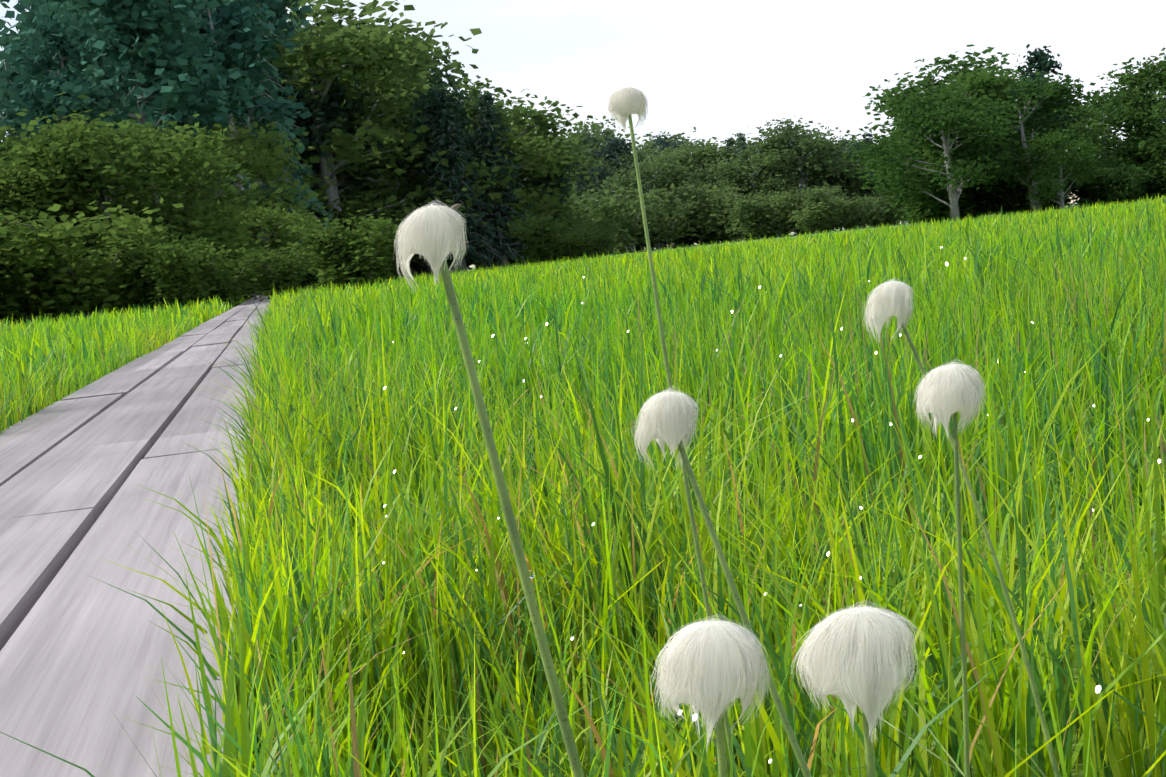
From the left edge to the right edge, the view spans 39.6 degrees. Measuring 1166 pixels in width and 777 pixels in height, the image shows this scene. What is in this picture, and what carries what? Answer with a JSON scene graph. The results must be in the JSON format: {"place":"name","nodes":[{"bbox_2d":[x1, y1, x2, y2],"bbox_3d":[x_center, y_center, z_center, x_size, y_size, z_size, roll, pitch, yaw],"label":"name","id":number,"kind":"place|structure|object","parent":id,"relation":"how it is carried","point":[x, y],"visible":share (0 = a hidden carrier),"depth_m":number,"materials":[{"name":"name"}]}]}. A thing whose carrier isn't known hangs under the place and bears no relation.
{"place":"outdoors","nodes":[
{"label":"outdoors","id":0,"kind":"place"},
{"bbox_2d":[0,0,1165,152],"bbox_3d":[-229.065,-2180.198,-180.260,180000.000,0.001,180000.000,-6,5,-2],"label":"sky","id":1,"kind":"structure","parent":0,"point":[721,70],"depth_m":19685.83,"materials":[{"name":"white"}]},
{"bbox_2d":[0,192,1165,422],"bbox_3d":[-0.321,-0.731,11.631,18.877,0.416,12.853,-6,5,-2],"label":"grass","id":2,"kind":"structure","parent":0,"point":[346,320],"depth_m":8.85,"materials":[{"name":"green plant"}]},
{"bbox_2d":[0,203,1165,776],"bbox_3d":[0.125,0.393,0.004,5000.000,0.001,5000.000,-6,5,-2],"label":"meadow ground","id":3,"kind":"structure","parent":0,"point":[983,555],"depth_m":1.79,"materials":[{"name":"green plant"}]},
{"bbox_2d":[0,59,36,149],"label":"conifer tree","id":4,"kind":"object","parent":3,"relation":"on","point":[5,118],"visible":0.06,"depth_m":96.37,"materials":[{"name":"green plant"}]},
{"bbox_2d":[0,0,38,136],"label":"pine tree","id":5,"kind":"object","parent":3,"relation":"on","point":[12,37],"visible":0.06,"depth_m":98.47,"materials":[{"name":"green plant"}]},
{"bbox_2d":[0,210,64,324],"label":"bush","id":6,"kind":"object","parent":3,"relation":"on","point":[11,300],"visible":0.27,"depth_m":37.45,"materials":[{"name":"green plant"}]},
{"bbox_2d":[0,137,96,324],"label":"bush","id":7,"kind":"object","parent":3,"relation":"on","point":[34,175],"visible":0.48,"depth_m":40.80,"materials":[{"name":"green plant"}]},
{"bbox_2d":[0,0,106,134],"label":"pine tree","id":8,"kind":"object","parent":3,"relation":"on","point":[9,105],"visible":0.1,"depth_m":88.32,"materials":[{"name":"green plant"}]},
{"bbox_2d":[1,4,122,136],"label":"pine tree","id":9,"kind":"object","parent":3,"relation":"on","point":[59,55],"visible":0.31,"depth_m":62.67,"materials":[{"name":"green plant"}]},
{"bbox_2d":[0,109,156,276],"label":"bush","id":10,"kind":"object","parent":3,"relation":"on","point":[51,156],"visible":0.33,"depth_m":41.05,"materials":[{"name":"green plant"}]},
{"bbox_2d":[22,1,137,129],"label":"pine tree","id":11,"kind":"object","parent":3,"relation":"on","point":[62,11],"visible":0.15,"depth_m":80.34,"materials":[{"name":"green plant"}]},
{"bbox_2d":[0,197,183,321],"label":"bush","id":12,"kind":"object","parent":3,"relation":"on","point":[76,287],"visible":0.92,"depth_m":37.49,"materials":[{"name":"green plant"}]},
{"bbox_2d":[21,214,204,319],"bbox_3d":[-11.990,-3.025,41.462,5.088,2.648,5.275,-5,5,15],"label":"bush","id":13,"kind":"object","parent":3,"relation":"on","point":[183,227],"visible":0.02,"depth_m":40.93,"materials":[{"name":"green plant"}]},
{"bbox_2d":[0,93,260,308],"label":"bush","id":14,"kind":"object","parent":3,"relation":"on","point":[162,163],"visible":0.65,"depth_m":42.43,"materials":[{"name":"green plant"}]},
{"bbox_2d":[0,295,270,776],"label":"boardwalk","id":15,"kind":"structure","parent":3,"relation":"on","point":[79,649],"depth_m":2.16,"materials":[{"name":"grey wood"}]},
{"bbox_2d":[37,0,264,136],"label":"pine tree","id":16,"kind":"object","parent":3,"relation":"on","point":[161,66],"visible":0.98,"depth_m":59.08,"materials":[{"name":"green plant"}]},
{"bbox_2d":[59,209,251,308],"bbox_3d":[-11.411,-3.223,41.607,4.010,2.884,5.517,-3,6,36],"label":"bush","id":17,"kind":"object","parent":3,"relation":"on","point":[209,228],"visible":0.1,"depth_m":41.73,"materials":[{"name":"green plant"}]},
{"bbox_2d":[100,230,216,309],"bbox_3d":[-9.779,-2.703,38.472,2.100,2.019,2.889,-2,6,43],"label":"bush","id":18,"kind":"object","parent":3,"relation":"on","point":[145,294],"visible":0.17,"depth_m":38.08,"materials":[{"name":"green plant"}]},
{"bbox_2d":[40,110,283,243],"bbox_3d":[-14.769,-6.017,54.478,9.408,7.015,9.882,-9,5,-28],"label":"bush","id":19,"kind":"object","parent":3,"relation":"on","point":[254,192],"visible":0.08,"depth_m":54.12,"materials":[{"name":"green plant"}]},
{"bbox_2d":[74,113,269,267],"bbox_3d":[-12.361,-4.893,46.235,6.544,5.630,7.427,-7,5,-14],"label":"bush","id":20,"kind":"object","parent":3,"relation":"on","point":[218,135],"visible":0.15,"depth_m":45.41,"materials":[{"name":"green plant"}]},
{"bbox_2d":[132,237,227,308],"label":"bush","id":21,"kind":"object","parent":3,"relation":"on","point":[182,282],"visible":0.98,"depth_m":36.90,"materials":[{"name":"green plant"}]},
{"bbox_2d":[138,241,280,305],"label":"bush","id":22,"kind":"object","parent":3,"relation":"on","point":[225,287],"visible":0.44,"depth_m":38.57,"materials":[{"name":"green plant"}]},
{"bbox_2d":[123,0,324,297],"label":"pine tree","id":23,"kind":"object","parent":3,"relation":"on","point":[232,27],"visible":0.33,"depth_m":66.11,"materials":[{"name":"green plant"}]},
{"bbox_2d":[163,104,328,258],"bbox_3d":[-12.863,-6.956,59.780,7.856,7.614,8.251,-4,5,19],"label":"bush","id":24,"kind":"object","parent":3,"relation":"on","point":[263,165],"visible":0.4,"depth_m":58.87,"materials":[{"name":"green plant"}]},
{"bbox_2d":[211,228,294,299],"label":"bush","id":25,"kind":"object","parent":3,"relation":"on","point":[275,244],"visible":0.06,"depth_m":52.35,"materials":[{"name":"green plant"}]},
{"bbox_2d":[199,0,333,293],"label":"conifer tree","id":26,"kind":"object","parent":3,"relation":"on","point":[281,126],"visible":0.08,"depth_m":77.55,"materials":[{"name":"green plant"}]},
{"bbox_2d":[229,244,314,298],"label":"bush","id":27,"kind":"object","parent":3,"relation":"on","point":[279,274],"visible":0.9,"depth_m":47.23,"materials":[{"name":"green plant"}]},
{"bbox_2d":[216,190,330,280],"bbox_3d":[-10.406,-4.692,52.835,4.891,3.733,4.656,-5,5,13],"label":"bush","id":28,"kind":"object","parent":3,"relation":"on","point":[274,219],"visible":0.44,"depth_m":51.85,"materials":[{"name":"green plant"}]},
{"bbox_2d":[258,0,304,78],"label":"pine tree","id":29,"kind":"object","parent":3,"relation":"on","point":[282,24],"depth_m":101.60,"materials":[{"name":"green plant"}]},
{"bbox_2d":[255,22,335,218],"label":"conifer tree","id":30,"kind":"object","parent":3,"relation":"on","point":[300,123],"visible":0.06,"depth_m":84.94,"materials":[{"name":"green plant"}]},
{"bbox_2d":[263,0,327,44],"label":"pine tree","id":31,"kind":"object","parent":3,"relation":"on","point":[300,11],"visible":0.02,"depth_m":105.28,"materials":[{"name":"green plant"}]},
{"bbox_2d":[0,302,613,776],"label":"grass","id":32,"kind":"structure","parent":3,"relation":"on","point":[242,652],"depth_m":1.36,"materials":[{"name":"green plant"}]},
{"bbox_2d":[275,56,393,201],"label":"broad tree","id":33,"kind":"object","parent":3,"relation":"on","point":[325,121],"visible":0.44,"depth_m":85.18,"materials":[{"name":"green plant"}]},
{"bbox_2d":[275,209,403,290],"bbox_3d":[-5.627,-3.277,39.455,3.696,2.132,2.687,-4,5,20],"label":"bush","id":34,"kind":"object","parent":3,"relation":"on","point":[354,267],"visible":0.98,"depth_m":39.07,"materials":[{"name":"green plant"}]},
{"bbox_2d":[301,76,382,193],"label":"pine tree","id":35,"kind":"object","parent":3,"relation":"on","point":[366,173],"visible":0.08,"depth_m":88.20,"materials":[{"name":"green plant"}]},
{"bbox_2d":[298,196,389,286],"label":"bush","id":36,"kind":"object","parent":3,"relation":"on","point":[342,217],"visible":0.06,"depth_m":84.08,"materials":[{"name":"green plant"}]},
{"bbox_2d":[344,598,391,775],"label":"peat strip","id":37,"kind":"object","parent":3,"relation":"on","point":[375,747],"depth_m":1.38,"materials":[{"name":"brown soil"}]},
{"bbox_2d":[285,0,481,199],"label":"broad tree","id":38,"kind":"object","parent":3,"relation":"on","point":[340,11],"visible":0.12,"depth_m":120.12,"materials":[{"name":"green plant"}]},
{"bbox_2d":[370,81,434,274],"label":"pine tree","id":39,"kind":"object","parent":3,"relation":"on","point":[404,162],"visible":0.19,"depth_m":89.83,"materials":[{"name":"green plant"}]},
{"bbox_2d":[250,16,556,255],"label":"broad tree","id":40,"kind":"object","parent":3,"relation":"on","point":[365,55],"visible":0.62,"depth_m":83.83,"materials":[{"name":"green plant"}]},
{"bbox_2d":[340,97,484,276],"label":"bush","id":41,"kind":"object","parent":3,"relation":"on","point":[375,192],"depth_m":101.12,"materials":[{"name":"green plant"}]},
{"bbox_2d":[392,28,478,183],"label":"broad tree","id":42,"kind":"object","parent":3,"relation":"on","point":[447,67],"visible":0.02,"depth_m":130.94,"materials":[{"name":"green plant"}]},
{"bbox_2d":[398,70,493,271],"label":"pine tree","id":43,"kind":"object","parent":3,"relation":"on","point":[428,107],"visible":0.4,"depth_m":85.39,"materials":[{"name":"green plant"}]},
{"bbox_2d":[417,87,503,271],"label":"conifer tree","id":44,"kind":"object","parent":3,"relation":"on","point":[454,170],"visible":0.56,"depth_m":84.31,"materials":[{"name":"green plant"}]},
{"bbox_2d":[363,103,584,267],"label":"bush","id":45,"kind":"object","parent":3,"relation":"on","point":[531,158],"visible":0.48,"depth_m":88.68,"materials":[{"name":"green plant"}]},
{"bbox_2d":[363,86,600,270],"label":"broad tree","id":46,"kind":"object","parent":3,"relation":"on","point":[485,262],"visible":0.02,"depth_m":107.53,"materials":[{"name":"green plant"}]},
{"bbox_2d":[394,201,584,776],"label":"cottongrass","id":47,"kind":"object","parent":3,"relation":"on","point":[433,235],"visible":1,"depth_m":0.57,"materials":[{"name":"white plant"}]},
{"bbox_2d":[401,75,597,265],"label":"broad tree","id":48,"kind":"object","parent":3,"relation":"on","point":[540,120],"visible":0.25,"depth_m":92.39,"materials":[{"name":"green plant"}]},
{"bbox_2d":[466,87,537,269],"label":"conifer tree","id":49,"kind":"object","parent":3,"relation":"on","point":[509,244],"visible":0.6,"depth_m":87.11,"materials":[{"name":"green plant"}]},
{"bbox_2d":[479,197,587,266],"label":"bush","id":50,"kind":"object","parent":3,"relation":"on","point":[562,212],"visible":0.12,"depth_m":93.11,"materials":[{"name":"green plant"}]},
{"bbox_2d":[502,213,570,265],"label":"bush","id":51,"kind":"object","parent":3,"relation":"on","point":[542,244],"visible":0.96,"depth_m":79.72,"materials":[{"name":"green plant"}]},
{"bbox_2d":[522,152,584,214],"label":"bush","id":52,"kind":"object","parent":3,"relation":"on","point":[558,183],"visible":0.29,"depth_m":94.86,"materials":[{"name":"green plant"}]},
{"bbox_2d":[554,226,602,262],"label":"bush","id":53,"kind":"object","parent":3,"relation":"on","point":[577,243],"visible":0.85,"depth_m":80.63,"materials":[{"name":"green plant"}]},
{"bbox_2d":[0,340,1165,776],"bbox_3d":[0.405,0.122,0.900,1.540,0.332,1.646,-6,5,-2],"label":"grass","id":54,"kind":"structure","parent":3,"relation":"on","point":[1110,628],"depth_m":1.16,"materials":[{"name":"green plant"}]},
{"bbox_2d":[566,180,658,254],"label":"bush","id":55,"kind":"object","parent":3,"relation":"on","point":[619,190],"visible":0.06,"depth_m":175.69,"materials":[{"name":"green plant"}]},
{"bbox_2d":[562,127,662,165],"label":"broad tree","id":56,"kind":"object","parent":3,"relation":"on","point":[589,134],"visible":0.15,"depth_m":214.41,"materials":[{"name":"green plant"}]},
{"bbox_2d":[571,186,669,253],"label":"bush","id":57,"kind":"object","parent":3,"relation":"on","point":[629,239],"visible":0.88,"depth_m":170.13,"materials":[{"name":"green plant"}]},
{"bbox_2d":[577,139,665,253],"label":"bush","id":58,"kind":"object","parent":3,"relation":"on","point":[608,166],"visible":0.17,"depth_m":197.23,"materials":[{"name":"green plant"}]},
{"bbox_2d":[589,134,656,188],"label":"pine tree","id":59,"kind":"object","parent":3,"relation":"on","point":[615,151],"visible":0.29,"depth_m":198.49,"materials":[{"name":"green plant"}]},
{"bbox_2d":[602,193,697,249],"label":"bush","id":60,"kind":"object","parent":3,"relation":"on","point":[665,229],"visible":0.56,"depth_m":174.46,"materials":[{"name":"green plant"}]},
{"bbox_2d":[591,145,713,250],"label":"bush","id":61,"kind":"object","parent":3,"relation":"on","point":[659,172],"visible":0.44,"depth_m":179.94,"materials":[{"name":"green plant"}]},
{"bbox_2d":[606,83,737,776],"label":"cottongrass","id":62,"kind":"object","parent":3,"relation":"on","point":[624,104],"visible":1,"depth_m":0.73,"materials":[{"name":"white"}]},
{"bbox_2d":[650,181,718,245],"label":"bush","id":63,"kind":"object","parent":3,"relation":"on","point":[666,194],"visible":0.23,"depth_m":188.01,"materials":[{"name":"green plant"}]},
{"bbox_2d":[661,138,738,190],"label":"broad tree","id":64,"kind":"object","parent":3,"relation":"on","point":[703,156],"visible":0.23,"depth_m":198.74,"materials":[{"name":"green plant"}]},
{"bbox_2d":[648,615,769,776],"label":"cottongrass","id":65,"kind":"object","parent":3,"relation":"on","point":[715,668],"visible":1,"depth_m":0.36,"materials":[{"name":"white plant"}]},
{"bbox_2d":[631,386,811,776],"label":"cottongrass","id":66,"kind":"object","parent":3,"relation":"on","point":[667,417],"visible":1,"depth_m":0.59,"materials":[{"name":"white plant"}]},
{"bbox_2d":[685,160,761,242],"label":"broad tree","id":67,"kind":"object","parent":3,"relation":"on","point":[704,175],"visible":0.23,"depth_m":186.01,"materials":[{"name":"green plant"}]},
{"bbox_2d":[694,181,778,242],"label":"bush","id":68,"kind":"object","parent":3,"relation":"on","point":[733,237],"visible":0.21,"depth_m":179.45,"materials":[{"name":"green plant"}]},
{"bbox_2d":[698,177,790,241],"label":"bush","id":69,"kind":"object","parent":3,"relation":"on","point":[733,228],"visible":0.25,"depth_m":175.05,"materials":[{"name":"green plant"}]},
{"bbox_2d":[711,150,798,222],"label":"broad tree","id":70,"kind":"object","parent":3,"relation":"on","point":[766,161],"visible":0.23,"depth_m":177.49,"materials":[{"name":"green plant"}]},
{"bbox_2d":[702,134,811,239],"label":"broad tree","id":71,"kind":"object","parent":3,"relation":"on","point":[777,175],"visible":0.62,"depth_m":177.80,"materials":[{"name":"green plant"}]},
{"bbox_2d":[725,193,795,237],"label":"bush","id":72,"kind":"object","parent":3,"relation":"on","point":[749,207],"visible":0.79,"depth_m":169.81,"materials":[{"name":"green plant"}]},
{"bbox_2d":[755,188,803,238],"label":"bush","id":73,"kind":"object","parent":3,"relation":"on","point":[783,224],"visible":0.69,"depth_m":169.78,"materials":[{"name":"green plant"}]},
{"bbox_2d":[746,116,853,235],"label":"broad tree","id":74,"kind":"object","parent":3,"relation":"on","point":[802,142],"visible":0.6,"depth_m":179.70,"materials":[{"name":"green plant"}]},
{"bbox_2d":[785,185,838,232],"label":"bush","id":75,"kind":"object","parent":3,"relation":"on","point":[812,197],"visible":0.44,"depth_m":167.04,"materials":[{"name":"green plant"}]},
{"bbox_2d":[771,123,864,199],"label":"broad tree","id":76,"kind":"object","parent":3,"relation":"on","point":[838,151],"visible":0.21,"depth_m":184.07,"materials":[{"name":"green plant"}]},
{"bbox_2d":[785,196,852,235],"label":"bush","id":77,"kind":"object","parent":3,"relation":"on","point":[815,219],"visible":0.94,"depth_m":166.26,"materials":[{"name":"green plant"}]},
{"bbox_2d":[829,193,879,228],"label":"bush","id":78,"kind":"object","parent":3,"relation":"on","point":[858,218],"visible":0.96,"depth_m":168.12,"materials":[{"name":"green plant"}]},
{"bbox_2d":[791,600,923,776],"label":"cottongrass","id":79,"kind":"object","parent":3,"relation":"on","point":[860,657],"visible":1,"depth_m":0.35,"materials":[{"name":"white plant"}]},
{"bbox_2d":[837,157,890,225],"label":"broad tree","id":80,"kind":"object","parent":3,"relation":"on","point":[858,185],"visible":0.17,"depth_m":179.61,"materials":[{"name":"green plant"}]},
{"bbox_2d":[603,676,1155,776],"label":"grass","id":81,"kind":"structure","parent":3,"relation":"on","point":[732,763],"depth_m":0.38,"materials":[{"name":"green plant"}]},
{"bbox_2d":[851,154,926,225],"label":"bush","id":82,"kind":"object","parent":3,"relation":"on","point":[875,175],"visible":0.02,"depth_m":70.34,"materials":[{"name":"green plant"}]},
{"bbox_2d":[881,161,962,223],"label":"bush","id":83,"kind":"object","parent":3,"relation":"on","point":[927,207],"visible":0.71,"depth_m":62.67,"materials":[{"name":"green plant"}]},
{"bbox_2d":[828,66,1040,220],"bbox_3d":[13.752,-9.474,63.098,8.253,6.511,7.402,-6,5,2],"label":"broad tree","id":84,"kind":"object","parent":3,"relation":"on","point":[947,99],"visible":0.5,"depth_m":62.60,"materials":[{"name":"green plant"}]},
{"bbox_2d":[846,83,1030,221],"bbox_3d":[13.602,-8.774,60.713,6.314,5.540,6.012,-3,6,35],"label":"broad tree","id":85,"kind":"object","parent":3,"relation":"on","point":[938,123],"visible":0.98,"depth_m":60.09,"materials":[{"name":"green plant"}]},
{"bbox_2d":[913,361,986,776],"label":"cottongrass","id":86,"kind":"object","parent":3,"relation":"on","point":[944,392],"visible":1,"depth_m":0.57,"materials":[{"name":"white plant"}]},
{"bbox_2d":[854,44,1047,149],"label":"broad tree","id":87,"kind":"object","parent":3,"relation":"on","point":[923,84],"visible":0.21,"depth_m":93.85,"materials":[{"name":"green plant"}]},
{"bbox_2d":[884,63,1061,218],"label":"broad tree","id":88,"kind":"object","parent":3,"relation":"on","point":[987,82],"visible":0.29,"depth_m":65.50,"materials":[{"name":"green plant"}]},
{"bbox_2d":[938,174,1027,220],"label":"bush","id":89,"kind":"object","parent":3,"relation":"on","point":[983,202],"visible":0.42,"depth_m":66.21,"materials":[{"name":"green plant"}]},
{"bbox_2d":[976,161,1029,215],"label":"bush","id":90,"kind":"object","parent":3,"relation":"on","point":[1012,205],"visible":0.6,"depth_m":65.99,"materials":[{"name":"green plant"}]},
{"bbox_2d":[862,277,1156,776],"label":"cottongrass","id":91,"kind":"object","parent":3,"relation":"on","point":[888,301],"visible":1,"depth_m":0.87,"materials":[{"name":"white plant"}]},
{"bbox_2d":[936,72,1122,213],"bbox_3d":[18.139,-9.579,64.096,7.638,5.639,6.730,-8,5,-21],"label":"broad tree","id":92,"kind":"object","parent":3,"relation":"on","point":[1044,92],"visible":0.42,"depth_m":63.20,"materials":[{"name":"green plant"}]},
{"bbox_2d":[1008,69,1088,210],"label":"tree","id":93,"kind":"object","parent":3,"relation":"on","point":[1060,116],"visible":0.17,"depth_m":68.73,"materials":[{"name":"green plant"}]},
{"bbox_2d":[1012,44,1087,127],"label":"pine tree","id":94,"kind":"object","parent":3,"relation":"on","point":[1041,57],"visible":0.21,"depth_m":77.62,"materials":[{"name":"green plant"}]},
{"bbox_2d":[1017,128,1108,209],"bbox_3d":[17.513,-7.953,59.772,3.105,3.242,3.524,-1,7,45],"label":"broad tree","id":95,"kind":"object","parent":3,"relation":"on","point":[1048,187],"visible":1,"depth_m":59.62,"materials":[{"name":"green plant"}]},
{"bbox_2d":[1000,109,1128,208],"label":"broad tree","id":96,"kind":"object","parent":3,"relation":"on","point":[1082,125],"visible":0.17,"depth_m":66.57,"materials":[{"name":"green plant"}]},
{"bbox_2d":[1055,165,1122,208],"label":"bush","id":97,"kind":"object","parent":3,"relation":"on","point":[1093,192],"visible":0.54,"depth_m":62.47,"materials":[{"name":"green plant"}]},
{"bbox_2d":[1052,76,1165,167],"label":"broad tree","id":98,"kind":"object","parent":3,"relation":"on","point":[1129,104],"visible":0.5,"depth_m":69.30,"materials":[{"name":"green plant"}]},
{"bbox_2d":[1088,161,1154,203],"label":"bush","id":99,"kind":"object","parent":3,"relation":"on","point":[1122,190],"visible":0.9,"depth_m":61.10,"materials":[{"name":"green plant"}]},
{"bbox_2d":[1097,149,1165,196],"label":"bush","id":100,"kind":"object","parent":3,"relation":"on","point":[1153,164],"visible":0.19,"depth_m":67.55,"materials":[{"name":"green plant"}]},
{"bbox_2d":[1100,47,1165,181],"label":"broad tree","id":101,"kind":"object","parent":3,"relation":"on","point":[1152,74],"visible":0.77,"depth_m":69.22,"materials":[{"name":"green plant"}]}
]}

